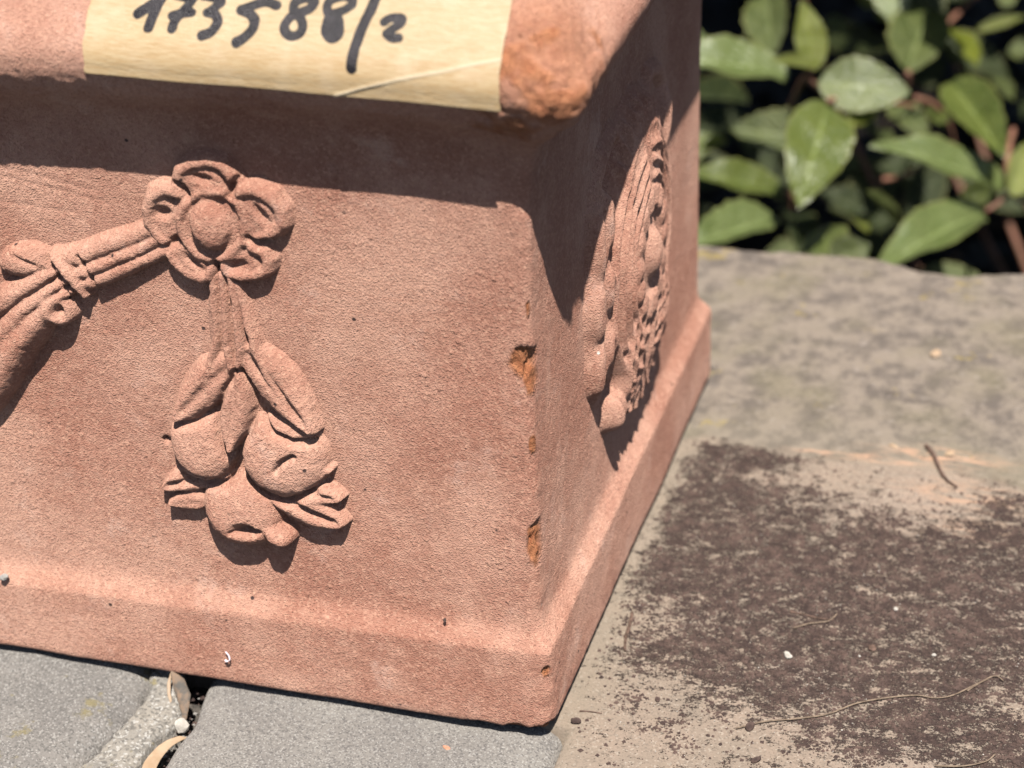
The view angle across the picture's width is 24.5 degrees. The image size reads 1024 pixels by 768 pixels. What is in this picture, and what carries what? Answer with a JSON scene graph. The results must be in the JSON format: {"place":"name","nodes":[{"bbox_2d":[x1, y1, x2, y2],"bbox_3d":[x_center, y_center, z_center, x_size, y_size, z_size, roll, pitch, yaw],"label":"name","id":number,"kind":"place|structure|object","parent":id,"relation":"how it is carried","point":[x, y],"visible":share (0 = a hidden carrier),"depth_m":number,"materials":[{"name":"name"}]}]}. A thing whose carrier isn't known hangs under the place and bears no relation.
{"place":"outdoors","nodes":[
{"label":"outdoors","id":0,"kind":"place"},
{"bbox_2d":[0,246,1023,767],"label":"stone paving","id":1,"kind":"structure","parent":0,"point":[830,362],"depth_m":0.66,"materials":[{"name":"grey stone"}]},
{"bbox_2d":[142,736,185,767],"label":"dry leaf","id":2,"kind":"object","parent":1,"relation":"on","point":[154,757],"visible":1,"depth_m":0.61,"materials":[{"name":"beige plant"}]},
{"bbox_2d":[167,673,171,702],"bbox_3d":[-0.090,0.081,0.626,0.003,0.007,0.007,7,31,15],"label":"seed husk","id":3,"kind":"object","parent":1,"relation":"on","point":[169,689],"visible":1,"depth_m":0.63,"materials":[{"name":"beige plant"}]},
{"bbox_2d":[171,671,190,719],"bbox_3d":[-0.088,0.083,0.624,0.007,0.009,0.009,7,31,15],"label":"dry leaf","id":4,"kind":"object","parent":1,"relation":"on","point":[182,692],"visible":1,"depth_m":0.62,"materials":[{"name":"beige plant"}]},
{"bbox_2d":[158,693,204,767],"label":"joint grit","id":5,"kind":"object","parent":1,"relation":"on","point":[201,698],"visible":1,"depth_m":0.62,"materials":[{"name":"gravel"}]},
{"bbox_2d":[162,698,200,760],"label":"joint sand grains","id":6,"kind":"object","parent":1,"relation":"on","point":[165,755],"visible":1,"depth_m":0.62},
{"bbox_2d":[175,718,188,733],"bbox_3d":[-0.087,0.090,0.620,0.004,0.004,0.003,7,31,15],"label":"pebble","id":7,"kind":"object","parent":1,"relation":"on","point":[181,725],"visible":1,"depth_m":0.62,"materials":[{"name":"white stone"}]},
{"bbox_2d":[0,0,710,727],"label":"terracotta planter","id":8,"kind":"object","parent":1,"relation":"on","point":[354,350],"visible":1,"depth_m":0.57,"materials":[{"name":"ceramic"}]},
{"bbox_2d":[0,573,8,580],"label":"pebble","id":9,"kind":"object","parent":8,"relation":"on","point":[4,576],"visible":1,"depth_m":0.63,"materials":[{"name":"white stone"}]},
{"bbox_2d":[571,717,580,723],"bbox_3d":[0.016,0.086,0.606,0.003,0.002,0.002,7,31,15],"label":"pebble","id":10,"kind":"object","parent":1,"relation":"on","point":[576,720],"visible":1,"depth_m":0.60,"materials":[{"name":"brown stone"}]},
{"bbox_2d":[579,710,601,713],"bbox_3d":[0.020,0.085,0.610,0.006,0.001,0.001,7,31,15],"label":"twig","id":11,"kind":"object","parent":1,"relation":"on","point":[589,711],"visible":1,"depth_m":0.61,"materials":[{"name":"brown wood"}]},
{"bbox_2d":[624,611,633,650],"bbox_3d":[0.032,0.067,0.639,0.003,0.001,0.017,7,31,15],"label":"twig","id":12,"kind":"object","parent":1,"relation":"on","point":[628,627],"visible":1,"depth_m":0.64,"materials":[{"name":"brown wood"}]},
{"bbox_2d":[745,722,754,731],"bbox_3d":[0.061,0.087,0.601,0.002,0.002,0.003,7,31,15],"label":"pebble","id":13,"kind":"object","parent":1,"relation":"on","point":[749,726],"visible":1,"depth_m":0.60,"materials":[{"name":"brown stone"}]},
{"bbox_2d":[751,756,760,762],"bbox_3d":[0.061,0.094,0.590,0.002,0.001,0.002,7,31,15],"label":"soil lump","id":14,"kind":"object","parent":1,"relation":"on","point":[755,759],"visible":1,"depth_m":0.59,"materials":[{"name":"brown soil"}]},
{"bbox_2d":[784,651,791,658],"bbox_3d":[0.073,0.072,0.627,0.003,0.001,0.002,7,31,15],"label":"pebble","id":15,"kind":"object","parent":1,"relation":"on","point":[787,654],"visible":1,"depth_m":0.63,"materials":[{"name":"white stone"}]},
{"bbox_2d":[578,437,1023,767],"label":"moss crumbs","id":16,"kind":"object","parent":1,"relation":"on","point":[959,682],"visible":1,"depth_m":0.64,"materials":[{"name":"plant"}]},
{"bbox_2d":[591,459,1019,766],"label":"sand grains","id":17,"kind":"object","parent":1,"relation":"on","point":[805,629],"visible":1,"depth_m":0.64},
{"bbox_2d":[790,610,832,619],"bbox_3d":[0.082,0.063,0.643,0.012,0.001,0.002,7,31,15],"label":"twig","id":18,"kind":"object","parent":1,"relation":"on","point":[807,615],"visible":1,"depth_m":0.64,"materials":[{"name":"brown wood"}]},
{"bbox_2d":[793,613,836,628],"bbox_3d":[0.082,0.064,0.640,0.010,0.001,0.010,7,31,15],"label":"root fibre","id":19,"kind":"object","parent":1,"relation":"on","point":[814,622],"visible":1,"depth_m":0.64,"materials":[{"name":"beige plant"}]},
{"bbox_2d":[736,679,987,728],"bbox_3d":[0.091,0.083,0.608,0.070,0.001,0.004,-8,31,-11],"label":"root fibre","id":20,"kind":"object","parent":1,"relation":"on","point":[854,704],"visible":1,"depth_m":0.61,"materials":[{"name":"brown plant"}]},
{"bbox_2d":[868,645,875,650],"bbox_3d":[0.096,0.071,0.630,0.002,0.001,0.003,7,31,15],"label":"terracotta flake","id":21,"kind":"object","parent":1,"relation":"on","point":[872,647],"visible":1,"depth_m":0.63,"materials":[{"name":"orange ceramic"}]},
{"bbox_2d":[930,349,940,357],"bbox_3d":[0.137,-0.010,0.764,0.003,0.002,0.005,7,31,15],"label":"dry scale","id":22,"kind":"object","parent":1,"relation":"on","point":[935,353],"visible":1,"depth_m":0.76,"materials":[{"name":"beige plant"}]},
{"bbox_2d":[924,444,957,487],"bbox_3d":[0.128,0.025,0.706,0.002,0.002,0.023,-8,31,-11],"label":"twig","id":23,"kind":"object","parent":1,"relation":"on","point":[929,449],"visible":1,"depth_m":0.71,"materials":[{"name":"brown wood"}]},
{"bbox_2d":[945,451,954,455],"bbox_3d":[0.132,0.021,0.711,0.003,0.001,0.003,7,31,15],"label":"dry scale","id":24,"kind":"object","parent":1,"relation":"on","point":[949,453],"visible":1,"depth_m":0.71,"materials":[{"name":"beige plant"}]},
{"bbox_2d":[935,754,994,766],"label":"root fibre","id":25,"kind":"object","parent":1,"relation":"on","point":[963,765],"visible":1,"depth_m":0.59,"materials":[{"name":"brown plant"}]},
{"bbox_2d":[967,675,1003,691],"bbox_3d":[0.123,0.078,0.614,0.009,0.001,0.008,7,31,15],"label":"root fibre","id":26,"kind":"object","parent":1,"relation":"on","point":[983,681],"visible":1,"depth_m":0.61,"materials":[{"name":"beige plant"}]},
{"label":"soil ground","id":27,"kind":"structure","parent":0,"visible":0},
{"bbox_2d":[698,0,1023,275],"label":"flower bed soil","id":28,"kind":"structure","parent":27,"relation":"on","point":[728,13],"depth_m":1.84,"materials":[{"name":"black soil"}]},
{"bbox_2d":[698,0,1023,276],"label":"evergreen shrub","id":29,"kind":"object","parent":28,"relation":"on","point":[813,141],"visible":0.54,"depth_m":1.03,"materials":[{"name":"green plant"}]},
{"bbox_2d":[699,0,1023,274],"bbox_3d":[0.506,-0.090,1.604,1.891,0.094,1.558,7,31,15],"label":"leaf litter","id":30,"kind":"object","parent":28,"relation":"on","point":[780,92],"visible":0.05,"depth_m":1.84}
]}

